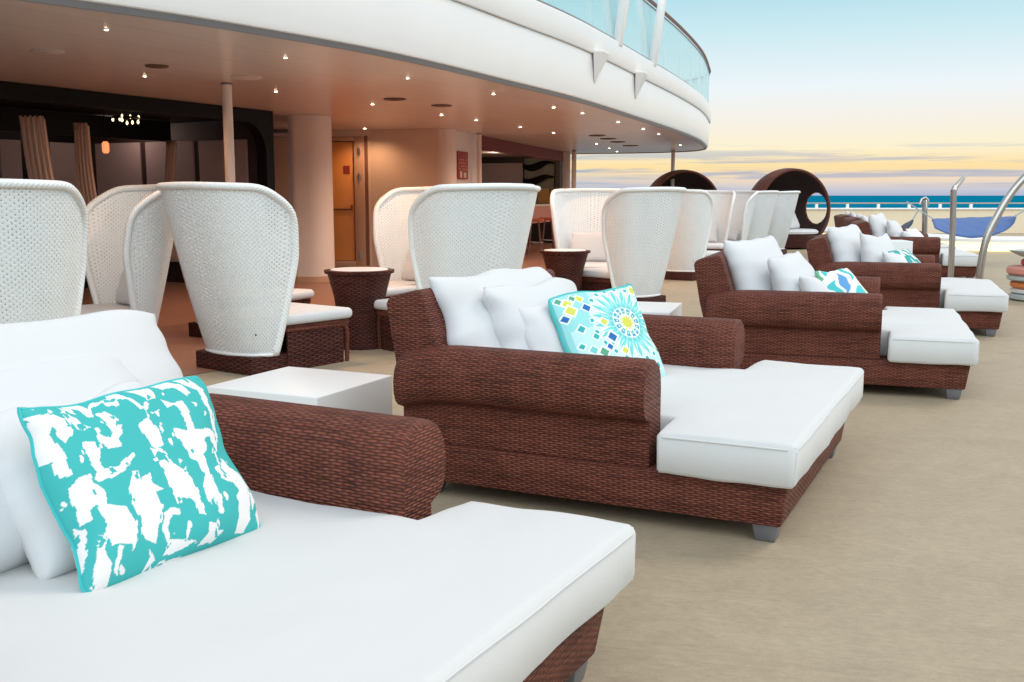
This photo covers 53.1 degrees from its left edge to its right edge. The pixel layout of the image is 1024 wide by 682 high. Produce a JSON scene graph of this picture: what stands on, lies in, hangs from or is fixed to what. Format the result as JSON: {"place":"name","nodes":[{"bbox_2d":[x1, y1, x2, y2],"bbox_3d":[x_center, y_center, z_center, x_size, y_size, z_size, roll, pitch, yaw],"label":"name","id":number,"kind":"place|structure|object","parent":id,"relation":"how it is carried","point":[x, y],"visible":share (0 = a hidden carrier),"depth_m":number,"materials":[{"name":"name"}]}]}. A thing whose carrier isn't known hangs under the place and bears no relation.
{"place":"outdoors","nodes":[
{"label":"outdoors","id":0,"kind":"place"},
{"bbox_2d":[287,115,334,282],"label":"rounded pier","id":1,"kind":"structure","parent":0,"point":[310,167],"depth_m":14.60,"materials":[{"name":"paint"}]},
{"bbox_2d":[1,243,675,375],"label":"floor","id":2,"kind":"structure","parent":0,"point":[176,316],"depth_m":11.46,"materials":[{"name":"red wood"}]},
{"bbox_2d":[0,226,87,296],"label":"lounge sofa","id":3,"kind":"object","parent":2,"relation":"on","point":[85,284],"visible":0.05,"depth_m":12.93,"materials":[{"name":"wicker"}]},
{"bbox_2d":[7,184,183,322],"bbox_3d":[-3.089,-0.514,7.719,1.195,1.338,1.024,-7,11,-41],"label":"back chair","id":4,"kind":"object","parent":2,"relation":"on","point":[138,234],"visible":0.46,"depth_m":7.75,"materials":[{"name":"white wicker"}]},
{"bbox_2d":[116,260,151,304],"bbox_3d":[-2.908,-0.455,7.888,0.136,0.370,0.500,17,-5,-42],"label":"pillow","id":5,"kind":"object","parent":4,"relation":"on","point":[122,297],"visible":0.27,"depth_m":7.87,"materials":[{"name":"white fabric"}]},
{"bbox_2d":[0,81,276,298],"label":"lounge","id":6,"kind":"object","parent":2,"relation":"on","point":[136,155],"visible":0.3,"depth_m":13.90,"materials":[{"name":"black paint"}]},
{"bbox_2d":[19,115,75,285],"bbox_3d":[-4.580,-1.390,10.200,0.552,1.682,0.106,0,8,0],"label":"curtain","id":7,"kind":"object","parent":6,"relation":"hanging from","point":[36,147],"visible":0.39,"depth_m":10.10,"materials":[{"name":"brown fabric"}]},
{"bbox_2d":[73,123,109,276],"bbox_3d":[-4.506,-1.514,11.091,0.404,1.674,0.106,0,8,0],"label":"curtain","id":8,"kind":"object","parent":6,"relation":"hanging from","point":[85,183],"visible":0.42,"depth_m":11.01,"materials":[{"name":"brown fabric"}]},
{"bbox_2d":[102,109,108,152],"bbox_3d":[-4.763,-2.456,11.973,0.080,0.515,0.079,0,8,0],"label":"hanging lamp","id":9,"kind":"object","parent":6,"relation":"hanging from","point":[105,146],"visible":0.95,"depth_m":11.97,"materials":[{"name":"orange glass"}]},
{"bbox_2d":[112,113,139,124],"bbox_3d":[-4.735,-2.724,12.553,0.328,0.125,0.327,0,8,0],"label":"chandelier","id":10,"kind":"object","parent":6,"relation":"hanging from","point":[123,116],"visible":1,"depth_m":12.52,"materials":[{"name":"white glass"}]},
{"bbox_2d":[165,140,178,261],"bbox_3d":[-4.587,-1.890,13.866,0.227,1.634,0.106,0,8,0],"label":"curtain","id":11,"kind":"object","parent":6,"relation":"hanging from","point":[170,158],"visible":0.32,"depth_m":13.77,"materials":[{"name":"brown fabric"}]},
{"bbox_2d":[221,82,236,252],"bbox_3d":[-2.875,-1.430,10.481,0.160,2.363,0.160,0,8,0],"label":"slim post","id":12,"kind":"object","parent":2,"relation":"on","point":[228,131],"visible":0.42,"depth_m":10.35,"materials":[{"name":"metal"}]},
{"bbox_2d":[174,190,313,337],"bbox_3d":[-2.472,-0.721,9.168,1.195,1.338,1.024,4,9,25],"label":"back chair","id":13,"kind":"object","parent":2,"relation":"on","point":[305,296],"visible":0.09,"depth_m":9.16,"materials":[{"name":"white wicker"}]},
{"bbox_2d":[273,129,476,266],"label":"cabin wall","id":14,"kind":"structure","parent":2,"relation":"on","point":[370,168],"depth_m":17.88,"materials":[{"name":"paint"}]},
{"bbox_2d":[332,142,355,260],"bbox_3d":[-3.055,-2.449,18.005,0.590,2.070,0.100,0,8,0],"label":"door","id":15,"kind":"structure","parent":14,"relation":"in","point":[342,152],"depth_m":18.00,"materials":[{"name":"brown wood"}]},
{"bbox_2d":[0,0,711,153],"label":"deck overhang","id":16,"kind":"object","parent":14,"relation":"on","point":[346,64],"visible":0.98,"depth_m":9.94,"materials":[{"name":"white paint"}]},
{"bbox_2d":[30,49,64,54],"bbox_3d":[-3.637,-2.264,8.029,0.250,0.020,0.250,5,9,30],"label":"ceiling vent","id":17,"kind":"object","parent":16,"relation":"attached to","point":[49,51],"visible":1,"depth_m":7.97,"materials":[{"name":"beige metal"}]},
{"bbox_2d":[145,64,168,68],"bbox_3d":[-3.101,-2.394,8.940,0.200,0.020,0.200,5,9,30],"label":"ceiling vent","id":18,"kind":"object","parent":16,"relation":"attached to","point":[158,66],"visible":1,"depth_m":8.88,"materials":[{"name":"brown metal"}]},
{"bbox_2d":[230,75,261,79],"bbox_3d":[-2.545,-2.518,9.812,0.300,0.020,0.300,5,9,30],"label":"ceiling vent","id":19,"kind":"object","parent":16,"relation":"attached to","point":[243,77],"visible":1,"depth_m":9.73,"materials":[{"name":"beige metal"}]},
{"bbox_2d":[384,98,405,100],"bbox_3d":[-1.376,-2.834,12.029,0.260,0.020,0.260,5,9,30],"label":"ceiling vent","id":20,"kind":"object","parent":16,"relation":"attached to","point":[395,99],"visible":1,"depth_m":11.95,"materials":[{"name":"brown metal"}]},
{"bbox_2d":[431,104,451,106],"bbox_3d":[-0.886,-2.956,12.885,0.260,0.020,0.260,5,9,30],"label":"ceiling vent","id":21,"kind":"object","parent":16,"relation":"attached to","point":[440,105],"visible":1,"depth_m":12.79,"materials":[{"name":"brown metal"}]},
{"bbox_2d":[541,0,710,103],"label":"glass balustrade","id":22,"kind":"object","parent":16,"relation":"on","point":[646,29],"visible":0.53,"depth_m":15.44,"materials":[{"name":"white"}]},
{"bbox_2d":[457,151,467,179],"bbox_3d":[-0.883,-3.142,18.328,0.034,0.490,0.550,2,8,16],"label":"notice board","id":23,"kind":"object","parent":14,"relation":"attached to","point":[462,165],"visible":0.99,"depth_m":18.29,"materials":[{"name":"red paper"}]},
{"bbox_2d":[373,186,452,298],"bbox_3d":[-1.055,-0.831,9.943,1.024,1.338,1.195,7,11,41],"label":"back chair","id":24,"kind":"object","parent":2,"relation":"on","point":[397,285],"visible":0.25,"depth_m":10.37,"materials":[{"name":"white wicker"}]},
{"bbox_2d":[401,248,431,280],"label":"pillow","id":25,"kind":"object","parent":24,"relation":"on","point":[407,273],"visible":0.23,"depth_m":10.16,"materials":[{"name":"fabric"}]},
{"bbox_2d":[273,133,562,242],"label":"wall","id":26,"kind":"structure","parent":2,"relation":"on","point":[504,161],"depth_m":26.60,"materials":[{"name":"orange paint"}]},
{"bbox_2d":[476,133,481,262],"bbox_3d":[-0.604,-2.634,18.924,0.144,2.363,0.144,0,8,0],"label":"slim post","id":27,"kind":"object","parent":2,"relation":"on","point":[479,157],"visible":0.47,"depth_m":18.79,"materials":[{"name":"metal"}]},
{"bbox_2d":[527,218,543,254],"bbox_3d":[0.482,-2.206,21.637,0.400,0.756,0.400,0,8,0],"label":"bar stool","id":28,"kind":"object","parent":2,"relation":"on","point":[537,220],"visible":0.87,"depth_m":21.52,"materials":[{"name":"orange paint"}]},
{"bbox_2d":[540,217,554,248],"bbox_3d":[0.794,-2.370,22.784,0.400,0.756,0.400,0,8,0],"label":"bar stool","id":29,"kind":"object","parent":2,"relation":"on","point":[550,219],"visible":0.68,"depth_m":22.67,"materials":[{"name":"orange paint"}]},
{"bbox_2d":[562,152,569,237],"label":"white pier","id":30,"kind":"structure","parent":2,"relation":"on","point":[566,171],"depth_m":26.74,"materials":[{"name":"grey paint"}]},
{"bbox_2d":[571,151,575,230],"bbox_3d":[1.579,-3.672,26.212,0.192,2.363,0.192,0,8,0],"label":"slim post","id":31,"kind":"object","parent":2,"relation":"on","point":[573,182],"visible":0.45,"depth_m":26.07,"materials":[{"name":"metal"}]},
{"bbox_2d":[671,151,674,186],"bbox_3d":[4.102,-3.672,26.212,0.160,2.363,0.160,0,8,0],"label":"slim post","id":32,"kind":"object","parent":2,"relation":"on","point":[672,165],"visible":0.41,"depth_m":26.06,"materials":[{"name":"metal"}]},
{"bbox_2d":[644,170,716,244],"bbox_3d":[4.212,-3.366,25.803,1.924,1.875,1.689,-2,8,-14],"label":"round daybed","id":33,"kind":"object","parent":2,"relation":"on","point":[688,179],"visible":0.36,"depth_m":25.90,"materials":[{"name":"brown wicker"}]},
{"bbox_2d":[183,233,1023,681],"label":"deck","id":34,"kind":"structure","parent":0,"point":[893,551],"depth_m":3.56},
{"bbox_2d":[0,179,87,323],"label":"back chair","id":35,"kind":"object","parent":34,"relation":"on","point":[41,238],"visible":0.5,"depth_m":5.63,"materials":[{"name":"white wicker"}]},
{"bbox_2d":[155,182,351,375],"bbox_3d":[-1.868,-0.479,7.471,1.065,1.338,1.243,6,10,36],"label":"back chair","id":36,"kind":"object","parent":34,"relation":"on","point":[261,335],"visible":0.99,"depth_m":7.09,"materials":[{"name":"white wicker"}]},
{"bbox_2d":[206,366,391,414],"bbox_3d":[-1.032,0.366,5.046,0.645,0.349,0.640,4,9,25],"label":"side table","id":37,"kind":"object","parent":34,"relation":"on","point":[366,392],"visible":0.43,"depth_m":4.94,"materials":[{"name":"white plastic"}]},
{"bbox_2d":[0,393,635,681],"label":"sun lounger","id":38,"kind":"object","parent":34,"relation":"on","point":[351,558],"visible":0.78,"depth_m":2.27,"materials":[{"name":"white fabric"}]},
{"bbox_2d":[0,354,140,572],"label":"pillow","id":39,"kind":"object","parent":38,"relation":"on","point":[74,380],"visible":0.2,"depth_m":2.56,"materials":[{"name":"white fabric"}]},
{"bbox_2d":[0,380,143,579],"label":"pillow","id":40,"kind":"object","parent":38,"relation":"on","point":[46,546],"visible":0.14,"depth_m":2.29,"materials":[{"name":"white fabric"}]},
{"bbox_2d":[0,309,182,386],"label":"pillow","id":41,"kind":"object","parent":38,"relation":"on","point":[134,341],"visible":0.27,"depth_m":2.87,"materials":[{"name":"white fabric"}]},
{"bbox_2d":[17,376,260,592],"bbox_3d":[-0.864,0.319,2.438,0.150,0.450,0.540,-28,-8,31],"label":"pillow","id":42,"kind":"object","parent":38,"relation":"on","point":[134,482],"visible":0.98,"depth_m":2.34,"materials":[{"name":"fabric"}]},
{"bbox_2d":[324,267,394,349],"bbox_3d":[-1.260,-0.276,8.496,0.580,0.646,0.580,0,8,0],"label":"round table","id":43,"kind":"object","parent":34,"relation":"on","point":[359,291],"visible":0.85,"depth_m":8.31,"materials":[{"name":"wicker"}]},
{"bbox_2d":[374,183,535,350],"bbox_3d":[-0.457,-0.577,8.159,1.045,1.338,1.219,-8,11,-43],"label":"back chair","id":44,"kind":"object","parent":34,"relation":"on","point":[506,239],"visible":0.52,"depth_m":7.67,"materials":[{"name":"white wicker"}]},
{"bbox_2d":[412,186,540,289],"bbox_3d":[-0.370,-0.785,9.619,1.195,1.338,1.024,7,11,40],"label":"back chair","id":45,"kind":"object","parent":34,"relation":"on","point":[528,226],"visible":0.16,"depth_m":9.41,"materials":[{"name":"white wicker"}]},
{"bbox_2d":[539,249,590,290],"bbox_3d":[0.600,-0.716,11.615,0.580,0.636,0.580,0,8,0],"label":"round table","id":46,"kind":"object","parent":34,"relation":"on","point":[568,264],"visible":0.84,"depth_m":11.41,"materials":[{"name":"wicker"}]},
{"bbox_2d":[550,188,634,267],"bbox_3d":[0.992,-1.252,12.897,1.086,1.338,1.267,1,8,8],"label":"back chair","id":47,"kind":"object","parent":34,"relation":"on","point":[560,229],"visible":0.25,"depth_m":13.36,"materials":[{"name":"white wicker"}]},
{"bbox_2d":[571,232,611,260],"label":"pillow","id":48,"kind":"object","parent":47,"relation":"on","point":[592,242],"visible":0.59,"depth_m":13.10,"materials":[{"name":"fabric"}]},
{"bbox_2d":[387,269,863,541],"bbox_3d":[0.605,0.155,4.724,1.745,0.858,1.847,4,9,26],"label":"sun lounger","id":49,"kind":"object","parent":34,"relation":"on","point":[706,426],"visible":0.98,"depth_m":4.02,"materials":[{"name":"brown wicker"}]},
{"bbox_2d":[428,267,551,347],"bbox_3d":[-0.008,-0.075,4.758,0.284,0.556,1.061,-22,-4,30],"label":"pillow","id":50,"kind":"object","parent":49,"relation":"on","point":[466,315],"visible":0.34,"depth_m":4.37,"materials":[{"name":"white fabric"}]},
{"bbox_2d":[483,277,576,349],"bbox_3d":[0.151,-0.039,4.665,0.226,0.503,0.738,-21,-6,35],"label":"pillow","id":51,"kind":"object","parent":49,"relation":"on","point":[502,303],"visible":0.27,"depth_m":4.41,"materials":[{"name":"white fabric"}]},
{"bbox_2d":[517,303,564,351],"bbox_3d":[0.240,0.018,4.566,0.493,0.417,0.151,-8,-11,-46],"label":"pillow","id":52,"kind":"object","parent":49,"relation":"on","point":[541,333],"visible":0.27,"depth_m":4.42,"materials":[{"name":"white fabric"}]},
{"bbox_2d":[548,283,665,377],"bbox_3d":[0.433,-0.017,4.635,0.609,0.500,0.134,-8,-17,-44],"label":"pillow","id":53,"kind":"object","parent":49,"relation":"on","point":[609,322],"visible":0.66,"depth_m":4.57,"materials":[{"name":"fabric"}]},
{"bbox_2d":[582,187,686,301],"bbox_3d":[1.329,-1.061,11.556,0.994,1.338,1.159,-6,10,-38],"label":"back chair","id":54,"kind":"object","parent":34,"relation":"on","point":[646,280],"visible":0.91,"depth_m":11.17,"materials":[{"name":"white wicker"}]},
{"bbox_2d":[637,301,681,315],"bbox_3d":[0.994,-0.113,8.407,0.700,0.349,0.780,2,8,16],"label":"side table","id":55,"kind":"object","parent":34,"relation":"on","point":[665,308],"visible":0.14,"depth_m":8.28,"materials":[{"name":"white plastic"}]},
{"bbox_2d":[647,189,719,280],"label":"back chair","id":56,"kind":"object","parent":34,"relation":"on","point":[683,258],"visible":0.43,"depth_m":14.96,"materials":[{"name":"white wicker"}]},
{"bbox_2d":[678,190,735,250],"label":"back chair","id":57,"kind":"object","parent":34,"relation":"on","point":[721,211],"visible":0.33,"depth_m":18.55,"materials":[{"name":"white wicker"}]},
{"bbox_2d":[690,222,717,241],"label":"pillow","id":58,"kind":"object","parent":57,"relation":"on","point":[713,234],"visible":0.31,"depth_m":18.41,"materials":[{"name":"fabric"}]},
{"bbox_2d":[709,190,758,240],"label":"back chair","id":59,"kind":"object","parent":34,"relation":"on","point":[748,203],"visible":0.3,"depth_m":19.47,"materials":[{"name":"white wicker"}]},
{"bbox_2d":[720,229,740,240],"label":"pillow","id":60,"kind":"object","parent":59,"relation":"on","point":[733,234],"visible":0.52,"depth_m":19.27,"materials":[{"name":"white fabric"}]},
{"bbox_2d":[737,190,778,239],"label":"back chair","id":61,"kind":"object","parent":34,"relation":"on","point":[763,213],"visible":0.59,"depth_m":19.88,"materials":[{"name":"white wicker"}]},
{"bbox_2d":[752,191,800,254],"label":"back chair","id":62,"kind":"object","parent":34,"relation":"on","point":[781,221],"visible":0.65,"depth_m":21.07,"materials":[{"name":"white wicker"}]},
{"bbox_2d":[752,168,830,248],"bbox_3d":[6.478,-3.155,24.317,1.924,1.875,1.689,-2,8,-16],"label":"round daybed","id":63,"kind":"object","parent":34,"relation":"on","point":[806,184],"visible":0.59,"depth_m":24.29,"materials":[{"name":"brown wicker"}]},
{"bbox_2d":[785,212,799,228],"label":"pillow","id":64,"kind":"object","parent":63,"relation":"on","point":[795,223],"visible":0.47,"depth_m":24.45,"materials":[{"name":"fabric"}]},
{"bbox_2d":[570,208,1023,232],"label":"bulwark","id":65,"kind":"object","parent":34,"relation":"on","point":[901,216],"depth_m":33.75,"materials":[{"name":"white paint"}]},
{"bbox_2d":[590,203,1023,207],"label":"deck rail","id":66,"kind":"object","parent":65,"relation":"on","point":[909,205],"visible":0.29,"depth_m":33.80,"materials":[{"name":"white metal"}]},
{"bbox_2d":[694,250,979,399],"bbox_3d":[2.285,-0.208,7.274,1.744,0.858,1.844,3,9,19],"label":"sun lounger","id":67,"kind":"object","parent":34,"relation":"on","point":[921,347],"visible":0.89,"depth_m":6.48,"materials":[{"name":"brown wicker"}]},
{"bbox_2d":[724,235,782,289],"bbox_3d":[1.734,-0.436,7.098,0.256,0.605,0.719,-21,-5,42],"label":"pillow","id":68,"kind":"object","parent":67,"relation":"on","point":[747,264],"visible":0.48,"depth_m":6.88,"materials":[{"name":"white fabric"}]},
{"bbox_2d":[767,251,814,290],"bbox_3d":[1.937,-0.363,6.965,0.224,0.503,0.617,-24,-6,36],"label":"pillow","id":69,"kind":"object","parent":67,"relation":"on","point":[787,270],"visible":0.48,"depth_m":6.78,"materials":[{"name":"white fabric"}]},
{"bbox_2d":[799,275,828,291],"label":"pillow","id":70,"kind":"object","parent":67,"relation":"on","point":[810,283],"visible":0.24,"depth_m":6.70,"materials":[{"name":"white fabric"}]},
{"bbox_2d":[814,268,867,292],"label":"pillow","id":71,"kind":"object","parent":67,"relation":"on","point":[842,280],"visible":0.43,"depth_m":6.84,"materials":[{"name":"fabric"}]},
{"bbox_2d":[834,214,903,227],"bbox_3d":[7.487,-2.137,20.806,1.747,0.858,1.869,2,8,12],"label":"sun lounger","id":72,"kind":"object","parent":34,"relation":"on","point":[838,219],"depth_m":20.53,"materials":[{"name":"brown wicker"}]},
{"bbox_2d":[845,211,855,216],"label":"pillow","id":73,"kind":"object","parent":72,"relation":"on","point":[850,213],"visible":0.12,"depth_m":20.24,"materials":[{"name":"white fabric"}]},
{"bbox_2d":[843,216,956,248],"bbox_3d":[6.899,-1.796,18.414,1.748,0.858,1.868,2,8,13],"label":"sun lounger","id":74,"kind":"object","parent":34,"relation":"on","point":[847,221],"visible":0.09,"depth_m":17.98,"materials":[{"name":"brown wicker"}]},
{"bbox_2d":[856,214,868,222],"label":"pillow","id":75,"kind":"object","parent":74,"relation":"on","point":[862,217],"visible":0.19,"depth_m":17.84,"materials":[{"name":"white fabric"}]},
{"bbox_2d":[891,240,912,251],"bbox_3d":[4.965,-0.996,13.508,0.460,0.659,0.460,1,8,4],"label":"side table","id":76,"kind":"object","parent":34,"relation":"on","point":[900,245],"visible":0.2,"depth_m":13.23,"materials":[{"name":"white"}]},
{"bbox_2d":[806,233,1008,335],"bbox_3d":[3.848,-0.610,10.090,1.745,0.858,1.841,3,9,20],"label":"sun lounger","id":77,"kind":"object","parent":34,"relation":"on","point":[977,303],"visible":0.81,"depth_m":9.26,"materials":[{"name":"brown wicker"}]},
{"bbox_2d":[827,224,861,261],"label":"pillow","id":78,"kind":"object","parent":77,"relation":"on","point":[844,243],"visible":0.52,"depth_m":9.71,"materials":[{"name":"white fabric"}]},
{"bbox_2d":[860,233,894,261],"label":"pillow","id":79,"kind":"object","parent":77,"relation":"on","point":[873,248],"visible":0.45,"depth_m":9.63,"materials":[{"name":"white fabric"}]},
{"bbox_2d":[882,250,903,262],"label":"pillow","id":80,"kind":"object","parent":77,"relation":"on","point":[890,257],"visible":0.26,"depth_m":9.53,"materials":[{"name":"white fabric"}]},
{"bbox_2d":[888,248,920,262],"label":"pillow","id":81,"kind":"object","parent":77,"relation":"on","point":[905,255],"visible":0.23,"depth_m":9.70,"materials":[{"name":"fabric"}]},
{"bbox_2d":[851,220,978,277],"bbox_3d":[6.189,-1.437,15.895,1.746,0.858,1.845,2,8,15],"label":"sun lounger","id":82,"kind":"object","parent":34,"relation":"on","point":[965,263],"visible":0.44,"depth_m":14.98,"materials":[{"name":"brown wicker"}]},
{"bbox_2d":[868,213,886,236],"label":"pillow","id":83,"kind":"object","parent":82,"relation":"on","point":[878,224],"visible":0.4,"depth_m":15.41,"materials":[{"name":"white fabric"}]},
{"bbox_2d":[887,220,902,236],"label":"pillow","id":84,"kind":"object","parent":82,"relation":"on","point":[894,228],"visible":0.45,"depth_m":15.36,"materials":[{"name":"white fabric"}]},
{"bbox_2d":[901,231,912,236],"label":"pillow","id":85,"kind":"object","parent":82,"relation":"on","point":[905,234],"visible":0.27,"depth_m":15.31,"materials":[{"name":"white fabric"}]},
{"bbox_2d":[906,228,923,236],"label":"pillow","id":86,"kind":"object","parent":82,"relation":"on","point":[914,232],"visible":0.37,"depth_m":15.44,"materials":[{"name":"fabric"}]},
{"bbox_2d":[823,227,1023,250],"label":"lit bench","id":87,"kind":"object","parent":34,"relation":"on","point":[974,244],"visible":0.17,"depth_m":23.05,"materials":[{"name":"white"}]},
{"bbox_2d":[919,196,928,233],"bbox_3d":[7.796,-2.127,19.399,0.198,1.222,0.170,-7,11,-42],"label":"steel post","id":88,"kind":"object","parent":34,"relation":"on","point":[924,201],"visible":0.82,"depth_m":19.32,"materials":[{"name":"silver metal"}]},
{"bbox_2d":[901,209,919,228],"bbox_3d":[8.302,-2.490,21.866,0.668,0.656,0.532,-7,11,-40],"label":"hammock","id":89,"kind":"object","parent":88,"relation":"hanging from","point":[908,224],"visible":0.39,"depth_m":21.83,"materials":[{"name":"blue fabric"}]},
{"bbox_2d":[907,201,1023,237],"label":"hammock","id":90,"kind":"object","parent":88,"relation":"hanging from","point":[971,227],"visible":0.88,"depth_m":18.34,"materials":[{"name":"blue fabric"}]},
{"bbox_2d":[947,173,968,277],"bbox_3d":[5.962,-1.487,13.749,0.217,1.557,1.163,4,9,27],"label":"hammock stand","id":91,"kind":"object","parent":34,"relation":"on","point":[952,226],"visible":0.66,"depth_m":13.31,"materials":[{"name":"metal"}]},
{"bbox_2d":[975,173,1023,278],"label":"hammock stand","id":92,"kind":"object","parent":34,"relation":"on","point":[1005,201],"visible":0.81,"depth_m":13.29,"materials":[{"name":"metal"}]},
{"bbox_2d":[1008,292,1023,300],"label":"round pad","id":93,"kind":"object","parent":34,"relation":"on","point":[1015,296],"visible":0.79,"depth_m":12.20,"materials":[{"name":"grey fabric"}]},
{"bbox_2d":[1010,287,1023,293],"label":"round pad","id":94,"kind":"object","parent":93,"relation":"on","point":[1017,290],"visible":0.86,"depth_m":12.19,"materials":[{"name":"white fabric"}]},
{"bbox_2d":[1010,281,1023,288],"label":"round pad","id":95,"kind":"object","parent":94,"relation":"on","point":[1017,284],"visible":0.81,"depth_m":12.19,"materials":[{"name":"orange fabric"}]},
{"bbox_2d":[1006,274,1023,281],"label":"round pad","id":96,"kind":"object","parent":95,"relation":"on","point":[1014,277],"visible":0.84,"depth_m":12.15,"materials":[{"name":"grey fabric"}]},
{"bbox_2d":[1006,265,1023,275],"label":"round pad","id":97,"kind":"object","parent":96,"relation":"on","point":[1017,270],"visible":0.99,"depth_m":12.16,"materials":[{"name":"pink fabric"}]},
{"bbox_2d":[570,196,1023,207],"bbox_3d":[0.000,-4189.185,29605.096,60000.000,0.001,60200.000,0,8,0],"label":"sea","id":98,"kind":"structure","parent":0,"point":[909,199],"depth_m":4712.90,"materials":[{"name":"liquid"}]},
{"bbox_2d":[570,0,1023,195],"label":"sky","id":99,"kind":"structure","parent":0,"point":[863,97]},
{"bbox_2d":[1010,249,1023,256],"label":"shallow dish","id":100,"kind":"object","parent":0,"point":[1019,252],"visible":1,"depth_m":12.20,"materials":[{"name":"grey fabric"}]}
]}

